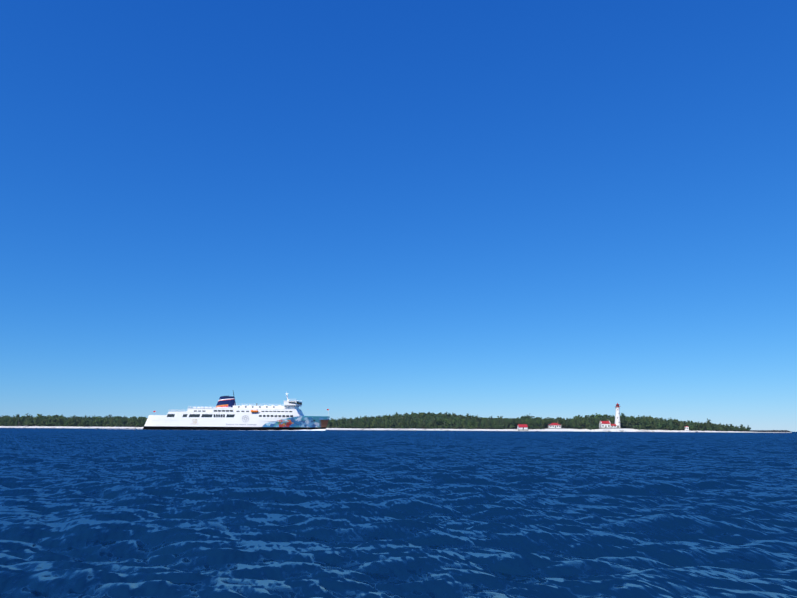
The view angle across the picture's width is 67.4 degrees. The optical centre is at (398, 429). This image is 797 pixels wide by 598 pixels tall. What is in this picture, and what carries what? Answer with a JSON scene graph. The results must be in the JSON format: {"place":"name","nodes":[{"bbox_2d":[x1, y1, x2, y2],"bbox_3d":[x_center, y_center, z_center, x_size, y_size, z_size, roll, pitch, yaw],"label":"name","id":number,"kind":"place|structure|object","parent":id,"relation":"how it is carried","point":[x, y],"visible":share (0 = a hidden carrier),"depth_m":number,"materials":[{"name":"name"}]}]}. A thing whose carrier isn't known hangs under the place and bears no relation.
{"place":"outdoors","nodes":[
{"label":"outdoors","id":0,"kind":"place"},
{"bbox_2d":[0,426,791,432],"bbox_3d":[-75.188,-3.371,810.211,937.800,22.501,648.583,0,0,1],"label":"island terrain","id":1,"kind":"structure","parent":0,"point":[598,430],"depth_m":570.96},
{"bbox_2d":[7,411,668,427],"bbox_3d":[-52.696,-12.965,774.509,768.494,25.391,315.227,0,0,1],"label":"forest trees","id":2,"kind":"object","parent":1,"relation":"on","point":[421,415],"visible":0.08,"depth_m":681.73,"materials":[{"name":"green plant"}]},
{"bbox_2d":[0,422,749,430],"bbox_3d":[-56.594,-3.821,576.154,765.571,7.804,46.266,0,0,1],"label":"shore bushes","id":3,"kind":"object","parent":1,"relation":"on","point":[590,427],"visible":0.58,"depth_m":578.16,"materials":[{"name":"green plant"}]},
{"bbox_2d":[0,413,750,430],"bbox_3d":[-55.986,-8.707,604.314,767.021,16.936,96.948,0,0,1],"label":"forest trees","id":4,"kind":"object","parent":1,"relation":"on","point":[628,422],"visible":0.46,"depth_m":590.88,"materials":[{"name":"green plant"}]},
{"bbox_2d":[7,425,785,432],"bbox_3d":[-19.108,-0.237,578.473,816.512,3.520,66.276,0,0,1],"label":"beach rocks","id":5,"kind":"object","parent":1,"relation":"on","point":[439,429],"visible":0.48,"depth_m":566.51,"materials":[{"name":"grey stone"}]},
{"bbox_2d":[517,424,527,430],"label":"boathouse","id":6,"kind":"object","parent":1,"relation":"on","point":[522,427],"visible":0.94,"depth_m":563.33,"materials":[{"name":"white wood"}]},
{"bbox_2d":[548,422,560,427],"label":"house","id":7,"kind":"structure","parent":1,"relation":"on","point":[554,425],"depth_m":584.77,"materials":[{"name":"white wood"}]},
{"bbox_2d":[599,420,610,427],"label":"keepers house","id":8,"kind":"structure","parent":1,"relation":"on","point":[605,424],"depth_m":586.42,"materials":[{"name":"white wood"}]},
{"bbox_2d":[615,403,620,427],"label":"lighthouse tower","id":9,"kind":"structure","parent":1,"relation":"on","point":[617,417],"depth_m":589.36,"materials":[{"name":"white paint"}]},
{"bbox_2d":[0,428,796,597],"bbox_3d":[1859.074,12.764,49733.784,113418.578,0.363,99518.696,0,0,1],"label":"sea","id":10,"kind":"structure","parent":0,"point":[112,513],"depth_m":8.04,"materials":[{"name":"blue liquid"}]},
{"bbox_2d":[142,429,326,430],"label":"ship wake","id":11,"kind":"object","parent":10,"relation":"on","point":[307,430],"visible":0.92,"depth_m":355.68,"materials":[{"name":"white liquid"}]},
{"bbox_2d":[143,392,329,429],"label":"ferry","id":12,"kind":"object","parent":10,"relation":"in","point":[226,413],"visible":0.92,"depth_m":355.41,"materials":[{"name":"white paint"}]},
{"bbox_2d":[0,0,796,431],"label":"sky","id":13,"kind":"structure","parent":0,"point":[352,209],"materials":[{"name":"blue"}]}
]}

